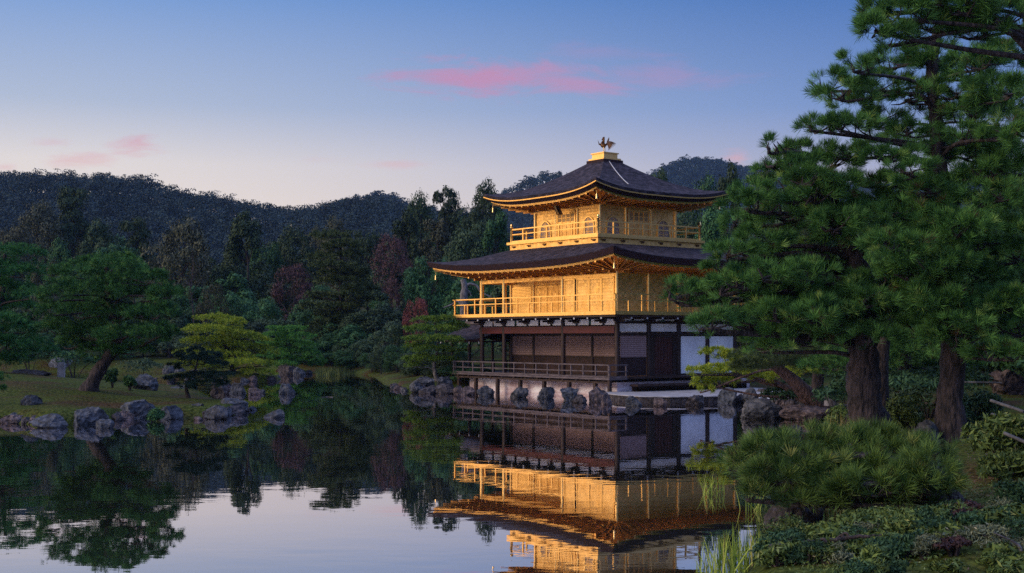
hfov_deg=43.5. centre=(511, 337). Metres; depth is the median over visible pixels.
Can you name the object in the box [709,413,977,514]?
trained pine
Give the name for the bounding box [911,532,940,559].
shrub
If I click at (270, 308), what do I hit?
broadleaf tree
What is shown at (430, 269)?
broadleaf tree
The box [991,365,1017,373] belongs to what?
bushy tree
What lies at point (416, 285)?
broadleaf tree
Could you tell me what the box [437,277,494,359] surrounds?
broadleaf tree
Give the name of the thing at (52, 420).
rock
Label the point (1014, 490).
shrub
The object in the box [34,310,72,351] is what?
broadleaf tree
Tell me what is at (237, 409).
rock
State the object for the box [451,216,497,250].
broadleaf tree
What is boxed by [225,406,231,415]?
rock
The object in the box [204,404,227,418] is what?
rock
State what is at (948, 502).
shrub
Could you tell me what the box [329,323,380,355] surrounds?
bushy tree
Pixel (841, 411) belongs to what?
shrub
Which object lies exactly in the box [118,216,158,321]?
red pine
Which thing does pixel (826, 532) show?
shrub
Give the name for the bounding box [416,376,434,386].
rock
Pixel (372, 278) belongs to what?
broadleaf tree
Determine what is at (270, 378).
rock
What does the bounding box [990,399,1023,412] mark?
bamboo rail
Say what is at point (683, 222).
broadleaf tree
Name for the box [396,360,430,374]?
bushy tree
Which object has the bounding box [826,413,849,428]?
shrub
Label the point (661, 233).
cusped window
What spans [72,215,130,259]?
broadleaf tree
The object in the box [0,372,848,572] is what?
pond water
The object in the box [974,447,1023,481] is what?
shrub
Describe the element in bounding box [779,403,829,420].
rock
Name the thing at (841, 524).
shrub
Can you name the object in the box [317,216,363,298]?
broadleaf tree
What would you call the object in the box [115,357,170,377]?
bush
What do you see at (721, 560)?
reed clump
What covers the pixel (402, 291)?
broadleaf tree
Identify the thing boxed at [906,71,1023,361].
pine tree
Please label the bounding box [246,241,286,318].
broadleaf tree
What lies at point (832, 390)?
shrub
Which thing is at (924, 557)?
ground cover
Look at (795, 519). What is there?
shrub
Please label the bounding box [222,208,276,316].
broadleaf tree
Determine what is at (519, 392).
rock
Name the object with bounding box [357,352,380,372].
bushy tree
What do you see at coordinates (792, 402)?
rock
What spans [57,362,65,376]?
marker stone
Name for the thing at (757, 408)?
rock
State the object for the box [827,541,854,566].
shrub
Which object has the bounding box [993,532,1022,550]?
fallen branch
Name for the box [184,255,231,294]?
broadleaf tree
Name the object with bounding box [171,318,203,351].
bushy tree
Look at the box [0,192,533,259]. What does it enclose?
hill
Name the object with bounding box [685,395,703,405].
rock
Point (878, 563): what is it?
shrub
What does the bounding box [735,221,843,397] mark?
pine tree
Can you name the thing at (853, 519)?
shrub
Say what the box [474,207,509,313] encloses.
broadleaf tree
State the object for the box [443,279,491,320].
dead tree
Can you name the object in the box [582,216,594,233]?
cusped window
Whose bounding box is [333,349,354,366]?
bushy tree
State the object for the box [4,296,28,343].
broadleaf tree
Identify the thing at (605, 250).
golden pavilion
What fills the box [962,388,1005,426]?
shrub
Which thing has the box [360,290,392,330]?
broadleaf tree
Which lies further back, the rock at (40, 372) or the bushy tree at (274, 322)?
the bushy tree at (274, 322)
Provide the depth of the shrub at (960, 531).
14.79 m
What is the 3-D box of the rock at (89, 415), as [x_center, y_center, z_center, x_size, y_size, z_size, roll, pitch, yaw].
[-14.539,2.768,44.160,1.166,0.824,0.904,0,0,-37]
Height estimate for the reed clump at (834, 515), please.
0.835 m
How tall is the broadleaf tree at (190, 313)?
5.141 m
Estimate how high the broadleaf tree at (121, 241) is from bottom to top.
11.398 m
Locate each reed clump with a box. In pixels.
[693,530,758,572]
[693,553,715,572]
[696,472,725,494]
[726,522,781,567]
[734,486,771,510]
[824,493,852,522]
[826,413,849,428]
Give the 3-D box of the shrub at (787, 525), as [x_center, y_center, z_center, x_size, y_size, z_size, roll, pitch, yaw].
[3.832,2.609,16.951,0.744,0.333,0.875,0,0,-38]
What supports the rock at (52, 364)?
on the ground at (64, 398)
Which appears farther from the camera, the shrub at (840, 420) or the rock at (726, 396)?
the rock at (726, 396)
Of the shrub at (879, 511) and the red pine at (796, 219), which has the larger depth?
the red pine at (796, 219)
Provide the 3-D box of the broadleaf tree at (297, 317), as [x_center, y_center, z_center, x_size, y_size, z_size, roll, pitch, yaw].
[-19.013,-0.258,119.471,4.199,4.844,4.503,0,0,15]
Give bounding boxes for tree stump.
[824,386,836,405]
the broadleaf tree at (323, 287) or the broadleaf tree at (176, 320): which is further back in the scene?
the broadleaf tree at (323, 287)
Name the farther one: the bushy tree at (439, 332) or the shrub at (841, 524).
the bushy tree at (439, 332)
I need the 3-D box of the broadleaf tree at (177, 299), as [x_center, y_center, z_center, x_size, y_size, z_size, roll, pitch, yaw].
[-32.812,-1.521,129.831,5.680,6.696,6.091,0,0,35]
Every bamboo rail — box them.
[964,381,1001,383]
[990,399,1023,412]
[1003,432,1023,442]
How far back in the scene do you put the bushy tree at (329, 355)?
109.90 m
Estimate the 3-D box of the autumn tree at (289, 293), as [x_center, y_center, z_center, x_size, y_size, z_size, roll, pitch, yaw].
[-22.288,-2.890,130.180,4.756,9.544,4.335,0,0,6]
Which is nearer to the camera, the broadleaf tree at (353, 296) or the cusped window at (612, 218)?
the cusped window at (612, 218)
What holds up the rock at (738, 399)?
in the pond water
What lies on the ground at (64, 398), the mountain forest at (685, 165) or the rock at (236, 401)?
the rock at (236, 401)
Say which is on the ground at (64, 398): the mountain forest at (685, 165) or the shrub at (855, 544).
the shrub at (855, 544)
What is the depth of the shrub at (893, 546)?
14.67 m
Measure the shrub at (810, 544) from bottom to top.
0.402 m
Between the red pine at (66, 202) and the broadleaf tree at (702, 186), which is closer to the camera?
the broadleaf tree at (702, 186)
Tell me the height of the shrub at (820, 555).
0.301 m
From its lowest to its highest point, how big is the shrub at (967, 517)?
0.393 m
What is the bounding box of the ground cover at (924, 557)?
[768,475,1023,572]
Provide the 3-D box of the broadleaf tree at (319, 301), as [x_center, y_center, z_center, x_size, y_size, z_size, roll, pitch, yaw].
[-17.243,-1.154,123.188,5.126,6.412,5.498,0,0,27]
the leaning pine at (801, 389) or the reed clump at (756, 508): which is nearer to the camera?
the reed clump at (756, 508)
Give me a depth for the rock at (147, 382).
58.57 m
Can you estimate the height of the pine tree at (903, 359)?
10.175 m
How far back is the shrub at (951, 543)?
14.28 m
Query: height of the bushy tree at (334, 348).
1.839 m
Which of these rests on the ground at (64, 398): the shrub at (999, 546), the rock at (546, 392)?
the shrub at (999, 546)
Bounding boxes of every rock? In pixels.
[0,415,23,422]
[11,369,51,375]
[20,395,42,404]
[21,417,29,423]
[29,413,67,427]
[48,358,72,367]
[73,406,108,424]
[96,419,114,427]
[111,412,121,420]
[120,399,155,418]
[120,410,134,419]
[132,374,158,390]
[161,405,183,419]
[162,366,175,373]
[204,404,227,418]
[210,382,228,398]
[220,398,248,411]
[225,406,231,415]
[229,383,245,393]
[229,404,244,414]
[240,378,248,381]
[248,375,257,381]
[248,388,260,394]
[263,409,284,417]
[266,376,276,380]
[278,365,295,374]
[279,383,295,393]
[293,367,303,375]
[409,380,422,392]
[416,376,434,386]
[419,385,436,393]
[435,383,453,393]
[436,376,453,386]
[453,384,462,394]
[461,386,474,394]
[477,385,494,395]
[510,387,528,397]
[537,387,554,398]
[560,387,578,400]
[572,394,586,402]
[588,387,609,401]
[601,394,611,403]
[625,396,641,405]
[653,398,666,405]
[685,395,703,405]
[717,387,736,403]
[734,394,743,402]
[740,398,783,418]
[741,387,757,402]
[764,505,814,528]
[775,397,788,406]
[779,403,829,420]
[785,398,797,404]
[787,425,802,434]
[797,499,823,523]
[914,420,939,444]
[989,369,1023,394]
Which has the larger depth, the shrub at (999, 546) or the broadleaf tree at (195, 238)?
the broadleaf tree at (195, 238)
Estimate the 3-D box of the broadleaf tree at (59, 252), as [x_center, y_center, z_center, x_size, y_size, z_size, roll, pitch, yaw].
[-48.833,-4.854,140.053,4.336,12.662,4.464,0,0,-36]
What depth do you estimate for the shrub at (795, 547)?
15.19 m
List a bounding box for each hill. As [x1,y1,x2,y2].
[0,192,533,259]
[489,184,540,235]
[668,168,983,230]
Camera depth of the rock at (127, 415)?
46.36 m
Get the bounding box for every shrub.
[750,512,805,552]
[750,527,804,552]
[751,539,803,566]
[757,377,815,404]
[765,523,814,533]
[775,538,817,563]
[784,538,828,564]
[793,521,833,539]
[804,540,845,563]
[805,520,851,531]
[807,523,845,542]
[809,527,901,556]
[811,371,847,425]
[811,541,848,560]
[818,558,890,572]
[821,400,848,426]
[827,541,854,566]
[829,511,874,532]
[834,557,876,572]
[837,507,860,521]
[840,524,880,541]
[848,521,885,532]
[851,541,889,565]
[852,505,920,521]
[860,528,938,559]
[869,506,958,534]
[879,517,917,529]
[880,559,909,572]
[885,385,936,435]
[889,362,993,418]
[900,521,966,539]
[910,514,951,529]
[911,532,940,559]
[912,501,975,513]
[914,503,954,521]
[924,498,965,506]
[925,522,1007,541]
[927,557,964,572]
[931,534,972,556]
[945,498,983,509]
[948,506,976,525]
[952,503,1022,525]
[960,410,1023,453]
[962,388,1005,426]
[963,523,1023,549]
[971,499,1023,526]
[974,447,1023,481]
[975,549,1022,572]
[982,538,1023,572]
[986,496,1012,506]
[990,477,1023,506]
[995,513,1023,541]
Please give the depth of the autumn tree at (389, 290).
149.63 m
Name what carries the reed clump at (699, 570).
in the pond water
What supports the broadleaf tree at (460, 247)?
on the ground at (64, 398)
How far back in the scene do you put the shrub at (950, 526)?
14.97 m
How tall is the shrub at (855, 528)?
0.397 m
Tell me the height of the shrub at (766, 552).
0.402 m
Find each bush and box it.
[0,371,10,391]
[7,343,47,369]
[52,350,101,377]
[104,367,118,387]
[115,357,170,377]
[122,374,136,390]
[146,407,164,421]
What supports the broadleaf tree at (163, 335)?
on the ground at (64, 398)
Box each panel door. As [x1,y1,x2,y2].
[556,210,575,236]
[627,209,649,235]
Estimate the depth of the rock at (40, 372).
66.36 m
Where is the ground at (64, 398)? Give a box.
[0,280,1023,572]
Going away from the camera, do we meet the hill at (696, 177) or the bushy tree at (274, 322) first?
the bushy tree at (274, 322)
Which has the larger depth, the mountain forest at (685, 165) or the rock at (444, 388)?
the mountain forest at (685, 165)
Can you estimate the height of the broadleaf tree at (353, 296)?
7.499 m
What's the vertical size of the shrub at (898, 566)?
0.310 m
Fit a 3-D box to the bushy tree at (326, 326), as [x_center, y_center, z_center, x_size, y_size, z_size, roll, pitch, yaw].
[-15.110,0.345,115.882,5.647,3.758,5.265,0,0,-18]
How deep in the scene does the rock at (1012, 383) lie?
50.07 m
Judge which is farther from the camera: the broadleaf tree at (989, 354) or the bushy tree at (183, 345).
the bushy tree at (183, 345)
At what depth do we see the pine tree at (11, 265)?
65.07 m
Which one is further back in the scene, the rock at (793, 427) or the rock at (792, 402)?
the rock at (792, 402)
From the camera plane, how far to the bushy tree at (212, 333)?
119.43 m
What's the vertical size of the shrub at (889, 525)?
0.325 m
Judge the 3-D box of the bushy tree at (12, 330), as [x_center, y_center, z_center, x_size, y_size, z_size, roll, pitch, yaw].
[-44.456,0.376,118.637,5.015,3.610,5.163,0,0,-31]
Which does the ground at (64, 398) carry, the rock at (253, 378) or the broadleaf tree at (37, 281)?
the broadleaf tree at (37, 281)
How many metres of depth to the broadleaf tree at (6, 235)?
183.91 m
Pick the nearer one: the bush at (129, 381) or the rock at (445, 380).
the bush at (129, 381)
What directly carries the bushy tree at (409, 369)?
on the ground at (64, 398)
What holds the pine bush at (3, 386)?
on the ground at (64, 398)
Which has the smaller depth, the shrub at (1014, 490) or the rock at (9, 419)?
the shrub at (1014, 490)
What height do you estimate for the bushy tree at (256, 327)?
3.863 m
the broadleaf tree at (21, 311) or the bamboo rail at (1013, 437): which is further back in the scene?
the broadleaf tree at (21, 311)
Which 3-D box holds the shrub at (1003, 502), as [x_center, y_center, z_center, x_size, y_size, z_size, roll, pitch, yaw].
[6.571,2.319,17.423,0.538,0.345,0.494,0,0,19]
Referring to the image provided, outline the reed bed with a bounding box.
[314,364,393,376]
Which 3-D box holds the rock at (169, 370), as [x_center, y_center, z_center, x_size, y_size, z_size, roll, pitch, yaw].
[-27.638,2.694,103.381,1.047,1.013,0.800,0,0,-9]
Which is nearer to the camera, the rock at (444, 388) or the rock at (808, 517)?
the rock at (808, 517)
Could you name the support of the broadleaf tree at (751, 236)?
on the ground at (64, 398)
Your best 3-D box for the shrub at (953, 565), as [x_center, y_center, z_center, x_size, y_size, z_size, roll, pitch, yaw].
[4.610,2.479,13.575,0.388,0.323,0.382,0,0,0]
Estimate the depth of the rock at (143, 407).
47.21 m
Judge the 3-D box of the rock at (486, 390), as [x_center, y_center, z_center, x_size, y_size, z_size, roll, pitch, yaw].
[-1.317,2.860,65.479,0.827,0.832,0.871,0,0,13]
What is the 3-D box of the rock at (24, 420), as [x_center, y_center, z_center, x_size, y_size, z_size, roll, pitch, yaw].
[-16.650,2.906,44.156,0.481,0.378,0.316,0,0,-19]
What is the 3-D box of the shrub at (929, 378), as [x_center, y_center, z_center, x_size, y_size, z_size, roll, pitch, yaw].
[13.751,1.709,41.962,4.370,1.874,4.710,0,0,0]
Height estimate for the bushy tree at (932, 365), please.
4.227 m
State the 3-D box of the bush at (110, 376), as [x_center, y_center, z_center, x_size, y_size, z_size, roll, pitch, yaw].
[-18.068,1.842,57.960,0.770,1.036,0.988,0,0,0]
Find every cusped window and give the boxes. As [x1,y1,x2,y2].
[540,221,550,237]
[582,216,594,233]
[606,215,619,233]
[656,219,669,236]
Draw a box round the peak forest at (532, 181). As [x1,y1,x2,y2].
[330,170,566,235]
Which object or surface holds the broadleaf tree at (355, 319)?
on the ground at (64, 398)
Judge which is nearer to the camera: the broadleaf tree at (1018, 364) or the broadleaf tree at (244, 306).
the broadleaf tree at (1018, 364)
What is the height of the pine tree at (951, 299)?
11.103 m
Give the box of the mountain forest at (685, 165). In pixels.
[646,154,805,236]
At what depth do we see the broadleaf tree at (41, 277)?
142.66 m
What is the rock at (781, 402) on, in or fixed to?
on the ground at (64, 398)
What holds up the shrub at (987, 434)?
on the ground at (64, 398)
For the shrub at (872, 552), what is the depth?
14.01 m
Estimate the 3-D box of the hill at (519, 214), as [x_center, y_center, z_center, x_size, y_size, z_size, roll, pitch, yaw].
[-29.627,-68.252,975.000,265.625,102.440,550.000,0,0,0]
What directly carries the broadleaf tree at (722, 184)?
on the ground at (64, 398)
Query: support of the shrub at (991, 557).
on the ground at (64, 398)
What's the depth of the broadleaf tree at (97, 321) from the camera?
119.54 m
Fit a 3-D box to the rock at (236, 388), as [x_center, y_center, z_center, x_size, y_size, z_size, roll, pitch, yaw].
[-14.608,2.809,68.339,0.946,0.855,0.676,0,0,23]
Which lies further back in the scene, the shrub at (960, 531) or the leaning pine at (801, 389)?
the leaning pine at (801, 389)
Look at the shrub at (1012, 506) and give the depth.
15.49 m
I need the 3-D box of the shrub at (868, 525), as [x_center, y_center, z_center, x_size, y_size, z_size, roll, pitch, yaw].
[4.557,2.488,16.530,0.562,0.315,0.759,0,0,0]
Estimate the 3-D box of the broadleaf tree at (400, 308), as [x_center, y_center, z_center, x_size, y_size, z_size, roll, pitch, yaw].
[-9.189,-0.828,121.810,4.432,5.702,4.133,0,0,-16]
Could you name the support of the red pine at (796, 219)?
on the ground at (64, 398)
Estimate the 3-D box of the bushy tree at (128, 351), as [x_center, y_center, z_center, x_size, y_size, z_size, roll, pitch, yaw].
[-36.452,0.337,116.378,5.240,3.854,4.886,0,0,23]
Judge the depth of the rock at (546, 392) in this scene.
62.58 m
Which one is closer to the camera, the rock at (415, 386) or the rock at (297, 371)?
the rock at (415, 386)
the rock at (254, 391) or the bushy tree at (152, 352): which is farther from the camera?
the bushy tree at (152, 352)
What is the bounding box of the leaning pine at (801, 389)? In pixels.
[725,344,837,407]
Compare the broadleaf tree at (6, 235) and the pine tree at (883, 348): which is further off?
the broadleaf tree at (6, 235)
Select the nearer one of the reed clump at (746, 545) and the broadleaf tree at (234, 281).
the reed clump at (746, 545)
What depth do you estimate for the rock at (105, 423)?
42.08 m
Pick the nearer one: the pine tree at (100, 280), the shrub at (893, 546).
the shrub at (893, 546)
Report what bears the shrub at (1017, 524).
on the ground at (64, 398)
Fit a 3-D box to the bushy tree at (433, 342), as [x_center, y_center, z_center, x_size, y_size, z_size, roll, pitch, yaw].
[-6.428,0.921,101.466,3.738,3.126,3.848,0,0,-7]
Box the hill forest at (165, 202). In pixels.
[0,168,495,279]
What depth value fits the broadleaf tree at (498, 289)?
108.81 m
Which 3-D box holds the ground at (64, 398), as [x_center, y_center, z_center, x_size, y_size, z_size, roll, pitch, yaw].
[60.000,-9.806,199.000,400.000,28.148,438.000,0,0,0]
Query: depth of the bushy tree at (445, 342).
101.62 m
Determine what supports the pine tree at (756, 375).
on the ground at (64, 398)
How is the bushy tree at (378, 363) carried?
on the ground at (64, 398)
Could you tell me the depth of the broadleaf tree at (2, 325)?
124.42 m
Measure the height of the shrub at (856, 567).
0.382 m
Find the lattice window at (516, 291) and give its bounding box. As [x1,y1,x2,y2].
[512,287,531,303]
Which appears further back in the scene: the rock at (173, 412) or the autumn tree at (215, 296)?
the autumn tree at (215, 296)
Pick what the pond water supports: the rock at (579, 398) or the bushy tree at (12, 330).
the rock at (579, 398)
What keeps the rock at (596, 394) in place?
in the pond water
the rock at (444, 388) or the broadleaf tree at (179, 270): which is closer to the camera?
the rock at (444, 388)
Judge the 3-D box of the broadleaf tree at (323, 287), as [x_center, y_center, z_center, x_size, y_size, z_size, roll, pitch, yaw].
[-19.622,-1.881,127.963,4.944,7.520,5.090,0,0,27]
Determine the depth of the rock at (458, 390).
66.93 m
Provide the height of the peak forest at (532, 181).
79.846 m
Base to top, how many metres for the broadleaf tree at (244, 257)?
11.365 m
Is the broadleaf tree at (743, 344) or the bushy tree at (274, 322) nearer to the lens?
the broadleaf tree at (743, 344)
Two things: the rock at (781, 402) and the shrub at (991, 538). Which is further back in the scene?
the rock at (781, 402)
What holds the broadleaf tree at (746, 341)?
on the ground at (64, 398)
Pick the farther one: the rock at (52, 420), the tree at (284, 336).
the tree at (284, 336)
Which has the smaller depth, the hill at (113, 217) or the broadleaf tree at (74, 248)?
the broadleaf tree at (74, 248)
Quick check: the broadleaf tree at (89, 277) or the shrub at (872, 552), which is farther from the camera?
the broadleaf tree at (89, 277)
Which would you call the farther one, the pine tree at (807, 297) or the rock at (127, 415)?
the rock at (127, 415)
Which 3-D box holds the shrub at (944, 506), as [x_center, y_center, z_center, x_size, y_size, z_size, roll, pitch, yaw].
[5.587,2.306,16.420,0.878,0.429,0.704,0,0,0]
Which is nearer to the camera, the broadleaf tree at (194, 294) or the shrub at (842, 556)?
the shrub at (842, 556)
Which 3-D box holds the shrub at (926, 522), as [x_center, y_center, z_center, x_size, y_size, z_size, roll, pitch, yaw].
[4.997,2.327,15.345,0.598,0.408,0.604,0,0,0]
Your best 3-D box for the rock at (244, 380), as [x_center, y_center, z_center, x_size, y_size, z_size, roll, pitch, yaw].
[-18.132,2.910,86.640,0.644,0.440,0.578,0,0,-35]
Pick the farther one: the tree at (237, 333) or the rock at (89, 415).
the tree at (237, 333)
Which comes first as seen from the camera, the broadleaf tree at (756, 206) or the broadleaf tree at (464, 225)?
the broadleaf tree at (756, 206)
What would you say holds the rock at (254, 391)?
on the pond water
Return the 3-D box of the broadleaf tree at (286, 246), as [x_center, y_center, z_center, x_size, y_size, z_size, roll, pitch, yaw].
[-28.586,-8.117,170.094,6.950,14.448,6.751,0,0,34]
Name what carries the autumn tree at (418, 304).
on the ground at (64, 398)
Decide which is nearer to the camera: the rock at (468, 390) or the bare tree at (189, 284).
the rock at (468, 390)
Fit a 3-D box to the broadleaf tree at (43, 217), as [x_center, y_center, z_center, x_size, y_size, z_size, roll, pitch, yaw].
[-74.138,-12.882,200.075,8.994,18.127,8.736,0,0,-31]
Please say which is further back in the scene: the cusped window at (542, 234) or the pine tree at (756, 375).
the cusped window at (542, 234)
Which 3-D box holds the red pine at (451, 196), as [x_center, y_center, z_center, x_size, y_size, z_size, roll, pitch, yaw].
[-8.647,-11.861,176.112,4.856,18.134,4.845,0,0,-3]
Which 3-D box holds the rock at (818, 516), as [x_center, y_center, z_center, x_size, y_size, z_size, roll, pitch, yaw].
[4.676,2.784,20.211,0.468,0.619,0.368,0,0,1]
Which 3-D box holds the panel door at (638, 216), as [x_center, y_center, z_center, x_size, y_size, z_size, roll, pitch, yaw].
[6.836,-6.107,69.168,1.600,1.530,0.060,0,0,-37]
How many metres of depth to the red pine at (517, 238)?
198.99 m
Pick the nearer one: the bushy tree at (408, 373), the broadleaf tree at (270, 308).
the bushy tree at (408, 373)
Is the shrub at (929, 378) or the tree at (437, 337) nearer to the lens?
the shrub at (929, 378)
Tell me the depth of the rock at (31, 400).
47.22 m
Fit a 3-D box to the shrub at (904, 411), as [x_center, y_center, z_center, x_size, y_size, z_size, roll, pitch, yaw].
[10.242,1.935,33.053,1.693,1.435,1.844,0,0,0]
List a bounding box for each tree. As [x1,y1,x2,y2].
[0,224,36,291]
[0,241,60,367]
[0,317,12,345]
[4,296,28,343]
[6,326,38,343]
[9,199,69,276]
[10,293,55,353]
[22,296,80,357]
[23,263,86,294]
[29,256,61,299]
[29,330,75,362]
[30,249,185,391]
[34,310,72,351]
[46,236,86,320]
[59,243,89,273]
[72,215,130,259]
[72,289,137,356]
[74,267,121,296]
[85,321,138,357]
[94,233,129,248]
[136,336,160,356]
[138,214,211,305]
[144,301,188,355]
[144,308,189,357]
[154,305,199,346]
[161,345,235,397]
[167,252,188,282]
[167,293,215,323]
[171,312,282,377]
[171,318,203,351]
[172,336,223,359]
[180,285,214,322]
[182,248,205,332]
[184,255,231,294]
[189,323,210,346]
[194,283,229,336]
[209,290,259,355]
[211,315,246,349]
[212,271,260,318]
[219,249,258,301]
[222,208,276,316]
[240,321,284,358]
[242,296,285,356]
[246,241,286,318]
[251,318,300,351]
[255,324,327,367]
[266,336,298,357]
[268,262,313,320]
[272,223,322,312]
[287,309,325,337]
[291,283,334,322]
[296,338,334,359]
[297,228,384,344]
[300,225,327,290]
[306,297,357,322]
[314,321,372,344]
[315,352,341,364]
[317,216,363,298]
[317,333,354,358]
[326,282,370,323]
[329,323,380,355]
[330,343,369,356]
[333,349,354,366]
[334,356,362,367]
[336,306,405,337]
[345,339,377,366]
[347,229,384,311]
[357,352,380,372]
[359,232,429,308]
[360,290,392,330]
[365,319,412,368]
[368,345,392,374]
[370,234,413,310]
[379,208,428,305]
[380,344,408,372]
[386,285,434,320]
[396,299,431,334]
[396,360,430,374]
[398,351,436,376]
[399,365,418,375]
[400,256,458,324]
[400,313,470,380]
[402,191,436,283]
[402,298,430,343]
[408,331,454,347]
[411,218,456,290]
[418,331,465,347]
[419,318,453,333]
[420,362,449,376]
[425,247,444,285]
[431,351,467,376]
[433,346,467,363]
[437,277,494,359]
[437,364,491,382]
[438,219,493,307]
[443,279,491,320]
[450,177,504,294]
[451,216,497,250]
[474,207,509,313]
[484,285,527,355]
[658,129,908,450]
[677,170,723,238]
[677,211,701,238]
[684,345,846,408]
[693,206,735,250]
[714,159,743,250]
[730,235,760,357]
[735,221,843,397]
[737,311,757,349]
[739,162,777,239]
[739,220,797,356]
[790,28,1023,442]
[794,130,988,398]
[837,257,926,413]
[845,0,1023,59]
[889,321,924,370]
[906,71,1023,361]
[918,333,975,370]
[960,170,1023,365]
[965,207,1023,375]
[970,337,1016,366]
[973,341,1023,377]
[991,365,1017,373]
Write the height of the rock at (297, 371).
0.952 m
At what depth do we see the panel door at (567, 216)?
69.69 m
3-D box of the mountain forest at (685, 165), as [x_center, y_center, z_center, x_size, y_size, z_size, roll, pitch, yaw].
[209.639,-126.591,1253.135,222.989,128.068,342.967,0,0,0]
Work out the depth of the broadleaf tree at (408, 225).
164.54 m
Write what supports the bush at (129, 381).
on the ground at (64, 398)
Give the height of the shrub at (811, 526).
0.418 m
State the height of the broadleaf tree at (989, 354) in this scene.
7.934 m
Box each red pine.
[50,184,94,266]
[93,243,149,290]
[109,293,140,324]
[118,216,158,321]
[258,282,292,318]
[266,241,278,248]
[368,300,384,320]
[432,185,461,239]
[495,232,521,253]
[649,167,667,180]
[773,210,833,252]
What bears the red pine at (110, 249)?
on the ground at (64, 398)
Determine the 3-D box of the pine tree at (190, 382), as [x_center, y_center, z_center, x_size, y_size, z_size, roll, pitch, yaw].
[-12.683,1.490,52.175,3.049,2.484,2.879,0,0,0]
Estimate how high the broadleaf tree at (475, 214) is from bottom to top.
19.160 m
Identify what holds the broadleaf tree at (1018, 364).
on the ground at (64, 398)
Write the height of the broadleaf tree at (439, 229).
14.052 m
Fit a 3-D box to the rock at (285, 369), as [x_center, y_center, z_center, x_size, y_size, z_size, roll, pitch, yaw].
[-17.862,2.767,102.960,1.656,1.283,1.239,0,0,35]
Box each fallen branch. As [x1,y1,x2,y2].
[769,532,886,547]
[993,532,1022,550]
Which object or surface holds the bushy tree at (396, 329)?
on the ground at (64, 398)
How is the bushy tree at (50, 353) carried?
on the ground at (64, 398)
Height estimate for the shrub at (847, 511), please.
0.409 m
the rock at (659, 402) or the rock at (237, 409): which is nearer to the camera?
the rock at (237, 409)
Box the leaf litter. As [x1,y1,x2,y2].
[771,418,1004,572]
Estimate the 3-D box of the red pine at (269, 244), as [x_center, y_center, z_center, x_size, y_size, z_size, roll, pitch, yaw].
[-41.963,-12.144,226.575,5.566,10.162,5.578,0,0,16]
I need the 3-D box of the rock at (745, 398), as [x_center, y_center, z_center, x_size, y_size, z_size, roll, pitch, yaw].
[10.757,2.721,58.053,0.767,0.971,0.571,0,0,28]
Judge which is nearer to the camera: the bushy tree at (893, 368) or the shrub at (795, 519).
the shrub at (795, 519)
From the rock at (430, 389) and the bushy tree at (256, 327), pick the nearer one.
the rock at (430, 389)
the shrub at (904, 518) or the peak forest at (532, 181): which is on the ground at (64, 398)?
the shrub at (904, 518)
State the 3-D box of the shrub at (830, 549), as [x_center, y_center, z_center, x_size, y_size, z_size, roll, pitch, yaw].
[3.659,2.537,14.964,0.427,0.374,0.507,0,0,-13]
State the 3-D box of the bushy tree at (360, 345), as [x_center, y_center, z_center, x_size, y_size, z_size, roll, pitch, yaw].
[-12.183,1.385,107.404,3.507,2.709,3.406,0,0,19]
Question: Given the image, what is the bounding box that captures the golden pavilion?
[426,137,783,402]
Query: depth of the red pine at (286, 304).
132.06 m
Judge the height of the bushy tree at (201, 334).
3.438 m
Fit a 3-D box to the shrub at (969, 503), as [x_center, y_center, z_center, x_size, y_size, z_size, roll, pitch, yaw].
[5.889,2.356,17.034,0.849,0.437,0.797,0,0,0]
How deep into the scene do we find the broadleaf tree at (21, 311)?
117.03 m
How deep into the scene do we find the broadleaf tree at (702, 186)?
140.21 m
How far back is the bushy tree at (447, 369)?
74.33 m
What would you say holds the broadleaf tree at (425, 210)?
on the ground at (64, 398)
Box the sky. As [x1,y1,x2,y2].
[0,0,1023,212]
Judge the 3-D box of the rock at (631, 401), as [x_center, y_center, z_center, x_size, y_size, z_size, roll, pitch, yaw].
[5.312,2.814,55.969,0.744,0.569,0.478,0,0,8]
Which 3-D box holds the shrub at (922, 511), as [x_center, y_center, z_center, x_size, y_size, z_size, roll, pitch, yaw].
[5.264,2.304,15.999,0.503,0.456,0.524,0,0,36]
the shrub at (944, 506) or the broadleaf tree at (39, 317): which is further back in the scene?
the broadleaf tree at (39, 317)
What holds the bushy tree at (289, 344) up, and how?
on the ground at (64, 398)
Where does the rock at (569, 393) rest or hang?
in the pond water
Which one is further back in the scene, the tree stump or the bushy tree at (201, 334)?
the bushy tree at (201, 334)
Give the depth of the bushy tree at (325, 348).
112.84 m
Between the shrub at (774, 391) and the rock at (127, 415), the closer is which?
the rock at (127, 415)
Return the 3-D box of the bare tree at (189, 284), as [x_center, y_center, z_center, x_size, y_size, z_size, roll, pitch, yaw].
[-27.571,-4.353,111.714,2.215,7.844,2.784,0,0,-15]
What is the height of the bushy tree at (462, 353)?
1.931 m
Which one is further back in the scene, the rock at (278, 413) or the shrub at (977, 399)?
the rock at (278, 413)
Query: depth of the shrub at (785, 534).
16.07 m
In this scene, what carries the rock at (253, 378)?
in the pond water
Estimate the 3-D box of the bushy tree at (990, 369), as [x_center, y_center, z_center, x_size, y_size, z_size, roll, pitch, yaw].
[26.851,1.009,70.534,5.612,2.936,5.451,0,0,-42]
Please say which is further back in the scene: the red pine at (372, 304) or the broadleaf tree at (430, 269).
the broadleaf tree at (430, 269)
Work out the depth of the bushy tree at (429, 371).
77.70 m
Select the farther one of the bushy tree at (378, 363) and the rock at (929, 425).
the bushy tree at (378, 363)

